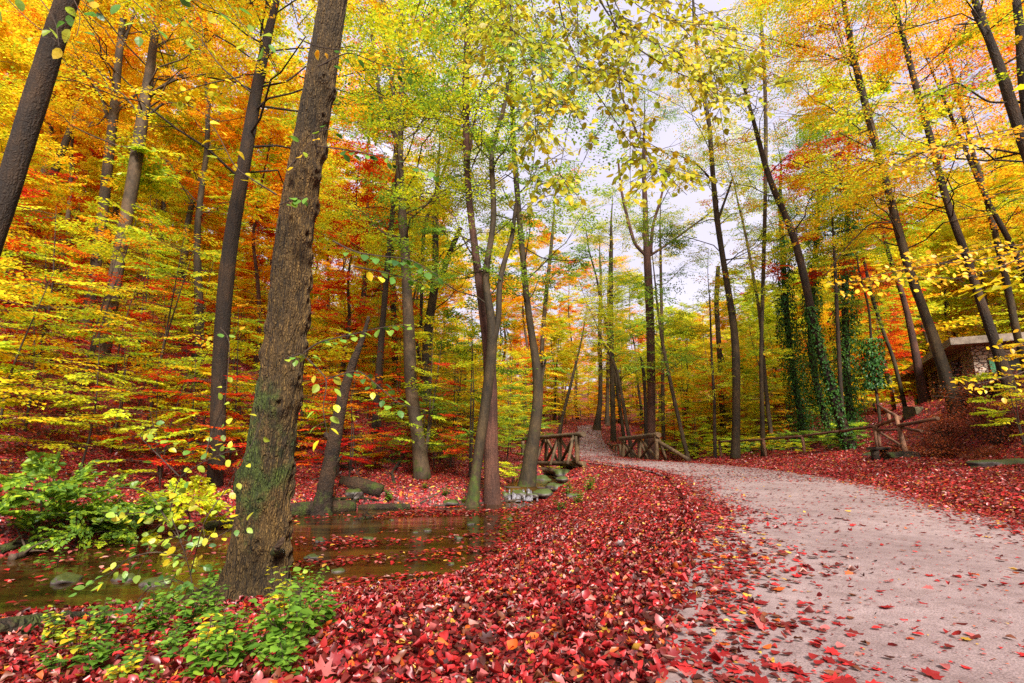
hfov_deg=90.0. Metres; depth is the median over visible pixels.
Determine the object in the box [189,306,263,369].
beech sapling
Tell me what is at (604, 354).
forest tree
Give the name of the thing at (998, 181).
forest tree
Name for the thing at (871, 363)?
ivy covered tree
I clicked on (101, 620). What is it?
woodland herb
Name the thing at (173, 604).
woodland herb
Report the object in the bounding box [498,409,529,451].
beech sapling
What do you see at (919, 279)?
forest tree
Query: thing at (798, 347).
beech sapling
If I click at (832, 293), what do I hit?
forest tree
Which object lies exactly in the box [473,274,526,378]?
forest tree
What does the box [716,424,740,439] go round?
beech sapling
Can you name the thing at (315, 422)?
beech sapling
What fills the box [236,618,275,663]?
woodland herb
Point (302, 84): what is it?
forest tree
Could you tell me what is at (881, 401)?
beech sapling
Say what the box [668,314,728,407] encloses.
forest tree
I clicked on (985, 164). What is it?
forest tree
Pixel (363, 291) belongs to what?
forest tree
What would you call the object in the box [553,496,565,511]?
bank plant
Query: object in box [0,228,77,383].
beech sapling
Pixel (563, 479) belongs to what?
rock
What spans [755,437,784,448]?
shrub
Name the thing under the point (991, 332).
forest tree
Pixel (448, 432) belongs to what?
beech sapling
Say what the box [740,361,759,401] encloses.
beech sapling
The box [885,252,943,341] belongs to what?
forest tree
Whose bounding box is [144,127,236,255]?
forest tree
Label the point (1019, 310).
beech sapling
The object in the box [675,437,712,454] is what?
shrub
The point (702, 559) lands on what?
kerb stone
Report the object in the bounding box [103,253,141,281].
beech sapling
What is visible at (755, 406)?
beech sapling
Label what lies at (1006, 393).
beech sapling
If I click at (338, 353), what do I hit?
beech sapling
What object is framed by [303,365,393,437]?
beech sapling
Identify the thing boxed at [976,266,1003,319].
beech sapling
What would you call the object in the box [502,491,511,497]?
rock
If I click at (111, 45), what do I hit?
forest tree
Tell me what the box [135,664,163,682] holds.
woodland herb
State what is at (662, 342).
forest tree
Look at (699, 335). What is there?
forest tree
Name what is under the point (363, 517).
fallen branch
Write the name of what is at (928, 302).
forest tree
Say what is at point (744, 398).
beech sapling
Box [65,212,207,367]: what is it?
beech sapling
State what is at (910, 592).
path
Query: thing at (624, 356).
forest tree
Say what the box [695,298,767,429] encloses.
forest tree
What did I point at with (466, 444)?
beech sapling
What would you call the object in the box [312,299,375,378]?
beech sapling
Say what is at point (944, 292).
forest tree
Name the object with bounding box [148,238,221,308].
beech sapling
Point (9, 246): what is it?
red sapling
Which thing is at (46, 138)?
beech sapling
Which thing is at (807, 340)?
forest tree
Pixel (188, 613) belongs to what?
woodland herb
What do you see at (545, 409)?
beech sapling
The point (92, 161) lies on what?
forest tree
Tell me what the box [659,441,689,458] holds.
shrub
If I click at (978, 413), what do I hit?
beech sapling
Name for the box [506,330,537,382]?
forest tree
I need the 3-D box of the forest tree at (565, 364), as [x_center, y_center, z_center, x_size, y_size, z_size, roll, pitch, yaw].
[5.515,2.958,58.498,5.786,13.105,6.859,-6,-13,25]
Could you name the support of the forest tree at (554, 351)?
on the ground
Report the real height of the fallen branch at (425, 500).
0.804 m
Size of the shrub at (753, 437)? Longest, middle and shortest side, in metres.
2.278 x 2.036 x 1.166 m
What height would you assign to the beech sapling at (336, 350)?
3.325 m
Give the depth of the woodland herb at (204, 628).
2.38 m
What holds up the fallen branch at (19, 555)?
on the stream water at (23, 584)
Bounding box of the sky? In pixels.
[6,0,1018,388]
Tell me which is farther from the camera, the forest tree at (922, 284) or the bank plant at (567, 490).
the forest tree at (922, 284)
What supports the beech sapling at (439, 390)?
on the ground
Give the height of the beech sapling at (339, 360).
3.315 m
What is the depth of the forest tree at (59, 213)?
40.58 m
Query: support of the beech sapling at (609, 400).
on the ground
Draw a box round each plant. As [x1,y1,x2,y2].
[34,547,68,565]
[81,537,125,548]
[383,487,392,500]
[442,485,450,496]
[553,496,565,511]
[562,479,573,493]
[571,490,584,502]
[582,472,598,489]
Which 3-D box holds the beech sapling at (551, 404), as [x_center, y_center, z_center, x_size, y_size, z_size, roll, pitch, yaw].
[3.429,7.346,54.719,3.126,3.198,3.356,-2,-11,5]
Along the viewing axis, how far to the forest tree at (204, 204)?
52.27 m
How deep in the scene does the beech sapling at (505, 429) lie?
29.54 m
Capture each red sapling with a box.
[0,226,132,374]
[51,262,193,373]
[84,371,238,477]
[139,366,253,469]
[233,371,350,465]
[297,379,395,475]
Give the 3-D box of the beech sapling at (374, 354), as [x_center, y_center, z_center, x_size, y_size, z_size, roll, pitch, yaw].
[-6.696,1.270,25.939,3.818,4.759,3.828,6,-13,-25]
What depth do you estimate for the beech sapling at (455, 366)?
39.50 m
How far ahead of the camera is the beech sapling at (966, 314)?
45.15 m
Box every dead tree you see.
[310,316,369,515]
[640,357,647,458]
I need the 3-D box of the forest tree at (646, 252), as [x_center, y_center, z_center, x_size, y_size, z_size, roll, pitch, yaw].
[8.943,-5.159,33.598,10.183,26.542,9.063,-4,-13,17]
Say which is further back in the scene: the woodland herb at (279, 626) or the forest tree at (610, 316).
the forest tree at (610, 316)
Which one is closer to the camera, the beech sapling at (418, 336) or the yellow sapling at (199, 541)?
the yellow sapling at (199, 541)
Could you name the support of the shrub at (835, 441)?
on the ground
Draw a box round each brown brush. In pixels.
[868,443,924,456]
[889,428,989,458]
[891,410,968,440]
[925,364,1023,403]
[925,393,1023,433]
[929,387,993,410]
[946,406,1023,444]
[949,443,1009,459]
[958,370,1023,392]
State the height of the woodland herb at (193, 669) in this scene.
0.263 m
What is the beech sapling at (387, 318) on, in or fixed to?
on the ground
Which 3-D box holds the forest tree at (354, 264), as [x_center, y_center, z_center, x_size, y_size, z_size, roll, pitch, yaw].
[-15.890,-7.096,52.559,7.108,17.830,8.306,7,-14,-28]
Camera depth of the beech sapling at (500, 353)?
33.68 m
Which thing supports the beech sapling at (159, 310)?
on the ground
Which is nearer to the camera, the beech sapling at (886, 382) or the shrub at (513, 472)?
the shrub at (513, 472)
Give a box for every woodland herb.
[32,644,68,676]
[37,605,67,648]
[54,611,107,662]
[67,628,130,681]
[76,597,127,641]
[93,640,117,653]
[103,644,144,682]
[119,619,137,631]
[121,639,150,665]
[131,582,184,636]
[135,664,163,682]
[148,584,167,604]
[153,620,187,652]
[156,585,185,617]
[161,638,198,660]
[162,618,192,643]
[173,578,214,634]
[179,614,225,677]
[189,577,229,615]
[191,613,234,652]
[198,562,224,593]
[199,604,264,674]
[207,599,240,627]
[232,620,258,644]
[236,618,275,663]
[239,607,253,617]
[249,567,323,655]
[250,632,294,676]
[254,610,283,630]
[264,566,307,613]
[269,633,307,675]
[284,588,303,623]
[285,579,334,637]
[300,565,329,596]
[301,592,320,607]
[312,589,344,627]
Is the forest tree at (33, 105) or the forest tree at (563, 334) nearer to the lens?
the forest tree at (33, 105)
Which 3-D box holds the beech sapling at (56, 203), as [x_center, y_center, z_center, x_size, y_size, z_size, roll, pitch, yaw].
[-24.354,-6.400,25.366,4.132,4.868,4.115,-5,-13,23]
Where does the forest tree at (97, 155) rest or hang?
on the ground
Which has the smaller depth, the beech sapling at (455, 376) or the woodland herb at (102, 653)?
the woodland herb at (102, 653)
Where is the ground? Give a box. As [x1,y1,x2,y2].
[0,211,1023,682]
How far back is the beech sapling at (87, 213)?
30.05 m
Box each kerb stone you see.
[657,611,701,682]
[673,573,706,612]
[683,549,708,572]
[695,532,708,548]
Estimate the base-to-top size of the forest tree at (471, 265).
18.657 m
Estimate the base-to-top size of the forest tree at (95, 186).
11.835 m
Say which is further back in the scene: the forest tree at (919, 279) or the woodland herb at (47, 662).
the forest tree at (919, 279)
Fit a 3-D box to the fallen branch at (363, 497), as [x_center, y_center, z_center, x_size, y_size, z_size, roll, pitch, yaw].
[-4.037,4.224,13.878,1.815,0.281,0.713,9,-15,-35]
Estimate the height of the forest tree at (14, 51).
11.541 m
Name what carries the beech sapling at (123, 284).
on the ground
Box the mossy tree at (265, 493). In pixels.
[167,0,547,606]
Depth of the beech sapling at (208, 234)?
34.15 m
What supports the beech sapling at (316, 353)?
on the ground
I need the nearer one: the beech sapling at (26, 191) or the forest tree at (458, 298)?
the beech sapling at (26, 191)
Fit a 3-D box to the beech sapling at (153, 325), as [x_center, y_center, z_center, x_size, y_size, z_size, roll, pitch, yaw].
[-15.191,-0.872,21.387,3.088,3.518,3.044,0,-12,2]
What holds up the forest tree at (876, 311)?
on the ground
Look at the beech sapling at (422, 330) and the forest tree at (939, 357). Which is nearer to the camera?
the forest tree at (939, 357)
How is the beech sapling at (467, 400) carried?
on the ground
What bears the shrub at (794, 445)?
on the ground
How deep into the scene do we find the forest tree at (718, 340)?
38.72 m
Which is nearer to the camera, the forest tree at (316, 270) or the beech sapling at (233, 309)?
the beech sapling at (233, 309)
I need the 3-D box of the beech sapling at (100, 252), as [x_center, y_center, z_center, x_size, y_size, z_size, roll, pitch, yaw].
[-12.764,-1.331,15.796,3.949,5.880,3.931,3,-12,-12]
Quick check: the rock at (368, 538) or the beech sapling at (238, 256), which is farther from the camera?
the beech sapling at (238, 256)
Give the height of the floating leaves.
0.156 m
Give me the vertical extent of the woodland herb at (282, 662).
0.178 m
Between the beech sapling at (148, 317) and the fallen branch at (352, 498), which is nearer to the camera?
the fallen branch at (352, 498)
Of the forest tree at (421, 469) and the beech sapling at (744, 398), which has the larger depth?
the beech sapling at (744, 398)
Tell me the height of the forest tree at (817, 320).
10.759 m
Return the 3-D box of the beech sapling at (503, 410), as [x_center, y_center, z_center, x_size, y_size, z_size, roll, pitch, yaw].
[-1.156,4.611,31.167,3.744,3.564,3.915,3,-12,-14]
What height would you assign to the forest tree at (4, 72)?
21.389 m
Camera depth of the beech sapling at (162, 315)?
23.80 m
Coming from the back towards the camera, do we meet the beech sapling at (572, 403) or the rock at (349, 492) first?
the beech sapling at (572, 403)
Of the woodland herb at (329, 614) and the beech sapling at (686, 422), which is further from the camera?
the beech sapling at (686, 422)
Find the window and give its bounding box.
[1007,359,1021,382]
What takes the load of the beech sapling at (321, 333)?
on the ground
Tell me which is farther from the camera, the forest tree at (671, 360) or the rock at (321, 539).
the forest tree at (671, 360)
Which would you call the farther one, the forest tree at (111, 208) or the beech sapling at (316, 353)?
the forest tree at (111, 208)
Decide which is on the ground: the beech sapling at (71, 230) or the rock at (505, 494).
the beech sapling at (71, 230)
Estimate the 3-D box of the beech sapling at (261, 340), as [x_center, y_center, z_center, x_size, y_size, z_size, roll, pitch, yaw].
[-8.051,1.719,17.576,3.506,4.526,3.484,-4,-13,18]
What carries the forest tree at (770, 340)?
on the ground
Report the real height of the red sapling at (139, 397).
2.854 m
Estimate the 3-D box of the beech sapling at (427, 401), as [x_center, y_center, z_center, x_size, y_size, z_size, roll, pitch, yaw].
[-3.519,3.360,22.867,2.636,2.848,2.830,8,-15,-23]
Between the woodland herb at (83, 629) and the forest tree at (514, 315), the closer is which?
the woodland herb at (83, 629)
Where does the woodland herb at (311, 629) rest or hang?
on the ground
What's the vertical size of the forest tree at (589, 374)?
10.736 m
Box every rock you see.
[50,572,83,583]
[110,573,135,580]
[138,577,171,586]
[303,553,319,558]
[314,537,324,542]
[331,568,344,572]
[345,488,363,499]
[363,536,373,540]
[443,499,458,505]
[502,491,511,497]
[511,489,526,498]
[527,493,538,498]
[533,488,552,498]
[537,475,550,479]
[545,482,562,491]
[553,469,568,477]
[556,476,567,482]
[566,493,578,497]
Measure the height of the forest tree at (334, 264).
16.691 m
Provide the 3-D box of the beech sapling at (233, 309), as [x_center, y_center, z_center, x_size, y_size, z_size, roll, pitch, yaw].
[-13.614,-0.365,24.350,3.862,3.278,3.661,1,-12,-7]
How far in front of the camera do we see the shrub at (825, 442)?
22.74 m
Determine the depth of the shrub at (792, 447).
25.15 m
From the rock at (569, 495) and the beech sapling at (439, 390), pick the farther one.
the beech sapling at (439, 390)
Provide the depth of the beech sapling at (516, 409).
33.86 m
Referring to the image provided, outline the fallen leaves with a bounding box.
[0,251,1023,682]
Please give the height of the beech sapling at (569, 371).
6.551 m
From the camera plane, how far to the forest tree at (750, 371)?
38.11 m
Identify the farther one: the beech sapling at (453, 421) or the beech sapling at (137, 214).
the beech sapling at (137, 214)
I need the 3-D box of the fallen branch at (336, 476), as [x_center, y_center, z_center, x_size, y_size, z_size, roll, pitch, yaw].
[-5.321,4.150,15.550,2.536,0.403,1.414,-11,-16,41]
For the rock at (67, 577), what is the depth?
6.13 m
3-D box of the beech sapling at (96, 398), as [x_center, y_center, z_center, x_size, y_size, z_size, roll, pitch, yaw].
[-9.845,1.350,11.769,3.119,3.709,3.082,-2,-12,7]
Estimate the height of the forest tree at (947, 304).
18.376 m
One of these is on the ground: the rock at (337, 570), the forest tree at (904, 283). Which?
the forest tree at (904, 283)
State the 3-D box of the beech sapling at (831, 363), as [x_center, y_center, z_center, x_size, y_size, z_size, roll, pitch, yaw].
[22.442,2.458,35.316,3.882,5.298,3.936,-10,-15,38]
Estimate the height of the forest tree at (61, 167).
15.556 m
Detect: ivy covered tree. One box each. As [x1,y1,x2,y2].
[715,122,829,445]
[755,119,877,438]
[774,98,914,432]
[793,178,938,422]
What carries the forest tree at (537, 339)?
on the ground
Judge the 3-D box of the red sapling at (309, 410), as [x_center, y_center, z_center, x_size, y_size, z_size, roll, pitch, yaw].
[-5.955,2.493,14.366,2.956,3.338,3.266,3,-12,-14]
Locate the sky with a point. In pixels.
(666, 138)
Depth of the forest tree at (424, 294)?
38.97 m
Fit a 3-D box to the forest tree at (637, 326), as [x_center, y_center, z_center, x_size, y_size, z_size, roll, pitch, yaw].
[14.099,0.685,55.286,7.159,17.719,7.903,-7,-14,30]
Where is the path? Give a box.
[573,425,1023,682]
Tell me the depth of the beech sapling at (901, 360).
43.98 m
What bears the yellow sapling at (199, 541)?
on the ground
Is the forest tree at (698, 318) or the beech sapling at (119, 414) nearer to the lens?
the beech sapling at (119, 414)
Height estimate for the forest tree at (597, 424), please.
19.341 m
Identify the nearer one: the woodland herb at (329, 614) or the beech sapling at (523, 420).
the woodland herb at (329, 614)
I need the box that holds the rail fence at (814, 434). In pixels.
[718,425,878,456]
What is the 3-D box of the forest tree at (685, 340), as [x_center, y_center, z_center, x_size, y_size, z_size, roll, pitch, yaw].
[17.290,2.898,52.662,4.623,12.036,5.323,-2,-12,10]
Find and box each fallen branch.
[0,534,42,553]
[8,522,70,559]
[311,473,376,480]
[332,495,378,500]
[333,488,364,501]
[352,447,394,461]
[352,470,403,503]
[353,504,375,519]
[383,448,405,482]
[419,473,460,503]
[435,483,527,506]
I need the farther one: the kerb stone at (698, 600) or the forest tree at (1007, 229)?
the forest tree at (1007, 229)
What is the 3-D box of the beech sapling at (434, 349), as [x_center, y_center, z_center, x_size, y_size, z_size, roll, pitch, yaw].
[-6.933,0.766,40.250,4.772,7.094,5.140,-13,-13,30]
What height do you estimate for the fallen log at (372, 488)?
0.595 m
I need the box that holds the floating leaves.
[0,498,546,608]
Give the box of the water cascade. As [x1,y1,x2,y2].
[504,489,538,501]
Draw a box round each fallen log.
[0,610,123,635]
[204,517,234,528]
[291,500,356,516]
[339,476,384,496]
[358,503,409,509]
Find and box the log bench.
[866,447,891,460]
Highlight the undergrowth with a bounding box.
[0,84,1023,446]
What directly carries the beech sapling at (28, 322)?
on the ground
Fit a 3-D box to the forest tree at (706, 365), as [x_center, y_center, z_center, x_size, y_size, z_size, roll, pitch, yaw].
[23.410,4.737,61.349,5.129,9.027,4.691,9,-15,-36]
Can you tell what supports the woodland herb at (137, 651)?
on the ground
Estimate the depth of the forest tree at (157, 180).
21.36 m
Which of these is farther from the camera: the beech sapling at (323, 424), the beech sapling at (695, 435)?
the beech sapling at (695, 435)
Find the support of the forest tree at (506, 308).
on the ground
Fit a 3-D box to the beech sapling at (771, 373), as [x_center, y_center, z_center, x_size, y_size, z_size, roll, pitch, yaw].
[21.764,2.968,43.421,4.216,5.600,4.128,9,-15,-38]
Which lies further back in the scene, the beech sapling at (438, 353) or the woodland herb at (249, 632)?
the beech sapling at (438, 353)
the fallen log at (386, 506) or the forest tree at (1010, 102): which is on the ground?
the forest tree at (1010, 102)
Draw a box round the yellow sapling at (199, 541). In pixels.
[68,326,269,615]
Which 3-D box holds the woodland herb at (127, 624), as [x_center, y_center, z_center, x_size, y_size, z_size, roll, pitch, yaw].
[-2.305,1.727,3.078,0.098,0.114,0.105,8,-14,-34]
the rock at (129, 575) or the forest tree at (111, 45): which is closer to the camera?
the rock at (129, 575)
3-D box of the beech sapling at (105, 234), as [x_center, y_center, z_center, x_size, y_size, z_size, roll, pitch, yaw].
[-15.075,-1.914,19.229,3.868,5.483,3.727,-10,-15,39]
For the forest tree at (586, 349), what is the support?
on the ground
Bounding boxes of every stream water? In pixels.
[0,499,540,614]
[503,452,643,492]
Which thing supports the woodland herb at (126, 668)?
on the ground
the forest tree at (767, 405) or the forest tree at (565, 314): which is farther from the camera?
the forest tree at (565, 314)
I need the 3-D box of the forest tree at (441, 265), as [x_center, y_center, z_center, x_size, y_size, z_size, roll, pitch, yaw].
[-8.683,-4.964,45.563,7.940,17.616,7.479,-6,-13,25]
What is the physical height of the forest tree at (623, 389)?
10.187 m
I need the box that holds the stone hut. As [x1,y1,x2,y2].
[893,332,1023,404]
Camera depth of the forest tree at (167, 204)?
49.63 m
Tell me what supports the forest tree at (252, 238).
on the ground
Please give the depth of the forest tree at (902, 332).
34.65 m
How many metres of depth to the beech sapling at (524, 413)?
33.42 m
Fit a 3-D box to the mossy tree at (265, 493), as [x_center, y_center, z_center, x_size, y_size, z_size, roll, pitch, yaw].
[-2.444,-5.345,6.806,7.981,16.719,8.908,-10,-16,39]
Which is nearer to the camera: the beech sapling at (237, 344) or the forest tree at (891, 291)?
the beech sapling at (237, 344)
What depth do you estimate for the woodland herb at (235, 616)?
3.05 m
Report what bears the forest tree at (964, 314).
on the ground
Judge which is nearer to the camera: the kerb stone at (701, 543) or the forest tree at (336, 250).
the kerb stone at (701, 543)
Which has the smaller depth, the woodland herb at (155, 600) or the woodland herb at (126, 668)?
the woodland herb at (126, 668)
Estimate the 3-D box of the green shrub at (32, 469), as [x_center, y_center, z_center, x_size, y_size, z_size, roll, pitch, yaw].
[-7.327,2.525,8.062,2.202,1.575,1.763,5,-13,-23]
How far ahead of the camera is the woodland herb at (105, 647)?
2.63 m
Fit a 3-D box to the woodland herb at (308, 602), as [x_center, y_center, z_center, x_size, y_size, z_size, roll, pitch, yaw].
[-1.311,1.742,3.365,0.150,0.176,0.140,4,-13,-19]
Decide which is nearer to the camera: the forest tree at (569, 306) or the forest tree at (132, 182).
the forest tree at (132, 182)
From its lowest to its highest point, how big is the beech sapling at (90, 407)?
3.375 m
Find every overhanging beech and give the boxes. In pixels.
[0,0,285,58]
[438,0,793,213]
[820,125,1023,403]
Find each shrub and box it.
[0,451,128,535]
[6,459,144,551]
[78,495,178,543]
[135,474,235,540]
[340,452,389,472]
[469,459,517,476]
[499,463,521,481]
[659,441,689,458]
[670,444,699,456]
[673,449,707,457]
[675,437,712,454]
[699,446,718,455]
[710,435,743,454]
[722,442,747,452]
[740,433,779,447]
[740,443,770,453]
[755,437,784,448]
[765,429,810,452]
[780,441,808,449]
[780,444,811,451]
[782,442,812,451]
[807,431,840,449]
[817,433,861,444]
[817,434,837,448]
[823,422,869,437]
[825,432,872,445]
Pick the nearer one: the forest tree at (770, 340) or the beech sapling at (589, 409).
the forest tree at (770, 340)
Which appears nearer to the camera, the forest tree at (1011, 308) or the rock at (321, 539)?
the rock at (321, 539)
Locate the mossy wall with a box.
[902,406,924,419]
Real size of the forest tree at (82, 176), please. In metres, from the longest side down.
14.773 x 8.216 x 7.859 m
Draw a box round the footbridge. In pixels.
[515,432,689,473]
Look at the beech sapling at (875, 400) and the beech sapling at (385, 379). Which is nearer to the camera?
the beech sapling at (385, 379)
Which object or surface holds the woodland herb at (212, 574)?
on the ground
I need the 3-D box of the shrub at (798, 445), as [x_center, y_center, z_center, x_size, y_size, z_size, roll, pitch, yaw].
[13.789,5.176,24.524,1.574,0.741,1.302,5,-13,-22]
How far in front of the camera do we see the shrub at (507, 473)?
16.64 m
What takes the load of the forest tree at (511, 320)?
on the ground
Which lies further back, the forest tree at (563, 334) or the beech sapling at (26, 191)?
the forest tree at (563, 334)
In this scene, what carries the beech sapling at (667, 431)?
on the ground
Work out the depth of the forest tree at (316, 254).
53.94 m
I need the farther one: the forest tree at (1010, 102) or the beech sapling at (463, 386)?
the beech sapling at (463, 386)
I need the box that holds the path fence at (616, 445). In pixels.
[607,443,620,454]
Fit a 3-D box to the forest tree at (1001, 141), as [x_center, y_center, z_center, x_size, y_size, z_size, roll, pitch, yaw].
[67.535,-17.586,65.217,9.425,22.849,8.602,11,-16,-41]
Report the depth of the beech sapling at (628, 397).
57.42 m
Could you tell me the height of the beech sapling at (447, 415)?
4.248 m
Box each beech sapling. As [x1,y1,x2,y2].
[0,129,73,215]
[0,161,84,255]
[0,168,63,309]
[0,174,51,291]
[0,196,190,387]
[0,205,129,356]
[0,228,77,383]
[0,260,146,431]
[0,279,118,431]
[0,308,47,350]
[0,312,183,475]
[0,325,44,366]
[0,335,30,430]
[1,150,88,305]
[1,153,92,278]
[1,237,52,293]
[2,236,46,297]
[3,230,106,307]
[11,179,68,260]
[14,202,49,261]
[29,252,86,284]
[37,322,185,453]
[43,208,108,263]
[48,192,97,262]
[48,231,91,268]
[54,164,148,277]
[55,208,178,348]
[60,224,242,432]
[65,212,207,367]
[72,258,150,311]
[85,168,204,304]
[90,406,219,489]
[102,169,203,297]
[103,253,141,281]
[103,257,159,313]
[107,282,211,372]
[113,355,189,405]
[115,347,255,477]
[116,282,192,357]
[129,341,240,416]
[134,269,215,346]
[138,290,255,406]
[142,227,193,289]
[146,388,235,459]
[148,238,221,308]
[151,223,223,298]
[153,245,261,351]
[160,307,307,460]
[165,231,221,308]
[181,294,265,357]
[186,294,215,327]
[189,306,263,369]
[202,261,265,323]
[205,236,255,301]
[208,289,254,324]
[209,374,252,403]
[226,410,250,445]
[227,383,252,417]
[228,322,337,429]
[230,319,358,463]
[234,278,318,355]
[236,279,328,356]
[245,304,352,403]
[295,372,398,474]
[296,399,329,441]
[297,395,350,451]
[303,328,339,379]
[303,349,341,393]
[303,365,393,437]
[304,347,320,380]
[305,335,376,393]
[308,309,345,368]
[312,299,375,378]
[325,309,392,397]
[329,295,425,429]
[331,335,374,402]
[339,310,403,388]
[340,322,420,395]
[344,395,421,459]
[350,293,403,387]
[350,312,441,425]
[350,377,392,418]
[357,315,482,453]
[376,357,469,454]
[379,396,458,463]
[383,344,421,404]
[384,305,482,428]
[384,362,434,414]
[386,310,437,374]
[389,363,457,416]
[389,389,464,454]
[395,403,466,468]
[397,404,433,437]
[401,303,454,376]
[404,297,534,477]
[404,343,502,468]
[404,402,476,463]
[406,385,459,437]
[417,345,504,431]
[431,345,482,431]
[432,341,473,393]
[433,336,481,394]
[433,352,481,415]
[436,319,502,426]
[439,360,480,411]
[442,380,482,427]
[443,433,475,467]
[446,345,524,429]
[447,389,481,427]
[452,417,477,442]
[461,385,514,434]
[468,393,517,433]
[473,419,513,450]
[481,351,532,440]
[497,363,532,418]
[497,384,532,435]
[498,355,559,427]
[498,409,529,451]
[498,415,529,460]
[501,389,553,436]
[504,432,527,454]
[509,402,544,437]
[542,366,588,423]
[542,394,557,421]
[543,377,573,421]
[552,388,588,420]
[556,371,584,414]
[562,392,595,421]
[568,370,609,419]
[579,374,617,415]
[581,402,596,420]
[589,382,621,415]
[589,386,630,416]
[597,363,636,420]
[605,373,641,409]
[609,386,636,414]
[615,390,642,423]
[626,404,643,419]
[642,391,697,448]
[656,420,676,436]
[668,374,710,414]
[668,411,708,438]
[675,415,712,456]
[676,415,712,454]
[679,387,709,418]
[685,371,743,434]
[687,395,718,436]
[694,380,743,433]
[698,359,759,437]
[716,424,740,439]
[717,363,776,434]
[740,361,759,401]
[740,384,786,436]
[740,411,788,441]
[743,342,782,396]
[755,367,788,399]
[755,385,811,427]
[778,332,823,394]
[803,362,865,406]
[804,339,868,401]
[834,334,911,410]
[851,366,899,410]
[854,381,885,413]
[856,381,890,410]
[879,355,912,398]
[934,306,984,339]
[949,297,989,336]
[952,372,1023,444]
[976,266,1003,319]
[988,343,1023,409]
[1011,299,1023,331]
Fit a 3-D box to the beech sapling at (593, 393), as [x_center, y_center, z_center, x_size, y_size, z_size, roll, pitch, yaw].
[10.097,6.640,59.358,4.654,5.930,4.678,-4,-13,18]
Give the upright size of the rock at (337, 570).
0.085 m
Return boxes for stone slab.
[884,451,920,460]
[966,458,1023,467]
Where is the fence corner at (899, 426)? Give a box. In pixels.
[875,404,939,450]
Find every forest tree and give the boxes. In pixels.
[0,0,97,163]
[0,0,141,245]
[0,0,172,238]
[0,0,284,365]
[0,0,294,333]
[0,0,317,256]
[0,0,448,487]
[0,7,93,277]
[0,31,112,168]
[6,76,83,186]
[8,0,217,264]
[10,14,135,266]
[26,122,128,238]
[27,3,146,239]
[53,122,127,257]
[73,66,185,240]
[80,83,180,240]
[85,70,250,302]
[99,0,308,385]
[109,63,197,178]
[111,18,217,286]
[137,143,199,240]
[142,5,306,321]
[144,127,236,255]
[145,82,335,368]
[157,93,281,306]
[166,90,232,272]
[217,148,284,289]
[228,56,355,264]
[243,211,274,314]
[247,122,359,320]
[270,0,541,480]
[270,208,338,286]
[274,45,444,394]
[283,41,470,437]
[310,133,420,386]
[312,210,379,346]
[313,144,374,349]
[313,172,428,370]
[313,188,344,280]
[314,241,352,268]
[326,190,384,349]
[327,0,629,507]
[331,90,525,436]
[332,0,460,408]
[335,0,611,504]
[337,160,453,347]
[354,204,476,382]
[371,0,636,486]
[374,195,466,329]
[398,244,477,356]
[412,246,480,375]
[472,219,543,390]
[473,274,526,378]
[488,211,568,417]
[493,289,531,382]
[494,169,581,431]
[506,321,529,364]
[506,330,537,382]
[521,344,553,391]
[524,330,554,383]
[533,286,616,433]
[535,315,585,420]
[536,318,576,420]
[537,255,596,419]
[538,315,585,423]
[538,336,568,411]
[544,357,574,408]
[546,269,671,457]
[546,303,586,398]
[551,196,646,442]
[563,233,641,429]
[564,325,586,394]
[573,340,595,405]
[575,180,645,441]
[577,237,642,425]
[578,61,728,459]
[581,348,597,389]
[582,352,596,395]
[585,201,712,460]
[586,309,631,409]
[595,0,836,459]
[597,323,640,422]
[601,194,715,454]
[602,341,628,390]
[613,270,673,428]
[614,316,645,418]
[626,323,660,394]
[629,308,676,416]
[633,328,679,421]
[635,1,873,449]
[636,299,680,408]
[645,312,703,423]
[655,311,708,386]
[657,243,755,457]
[657,309,704,423]
[658,321,716,439]
[664,328,700,430]
[668,307,729,423]
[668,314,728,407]
[671,316,708,353]
[679,302,714,385]
[680,117,826,450]
[689,348,709,399]
[691,0,840,456]
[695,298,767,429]
[707,341,742,404]
[712,269,773,396]
[714,266,725,440]
[714,317,755,383]
[718,0,1023,423]
[725,309,786,395]
[729,0,1023,207]
[737,292,766,351]
[737,297,782,349]
[739,337,756,387]
[740,230,829,402]
[740,279,795,405]
[740,287,782,377]
[749,340,774,385]
[750,290,796,387]
[754,0,1023,397]
[756,125,943,410]
[771,50,977,403]
[776,287,837,381]
[779,273,852,404]
[784,309,835,369]
[790,255,865,365]
[790,267,841,367]
[797,252,873,346]
[819,187,941,407]
[822,238,884,399]
[823,217,933,406]
[830,280,904,359]
[835,0,1023,379]
[838,0,1023,275]
[841,261,924,410]
[861,263,919,398]
[862,223,959,368]
[863,206,928,364]
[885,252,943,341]
[886,262,940,358]
[893,186,974,336]
[896,215,993,339]
[898,223,985,345]
[919,180,1023,312]
[922,203,1014,302]
[924,142,1023,331]
[929,201,994,334]
[938,266,989,333]
[958,172,1023,331]
[959,178,1023,324]
[980,149,1023,255]
[987,132,1014,150]
[991,163,1023,252]
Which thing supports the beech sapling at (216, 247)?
on the ground
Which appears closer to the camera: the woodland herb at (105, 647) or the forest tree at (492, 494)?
the woodland herb at (105, 647)
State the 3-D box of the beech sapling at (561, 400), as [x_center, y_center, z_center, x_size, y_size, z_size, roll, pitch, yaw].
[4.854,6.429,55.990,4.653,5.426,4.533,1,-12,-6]
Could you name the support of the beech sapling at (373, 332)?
on the ground
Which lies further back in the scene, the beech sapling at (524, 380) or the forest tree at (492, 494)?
the beech sapling at (524, 380)
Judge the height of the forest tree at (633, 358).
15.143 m
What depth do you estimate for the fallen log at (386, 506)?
13.70 m

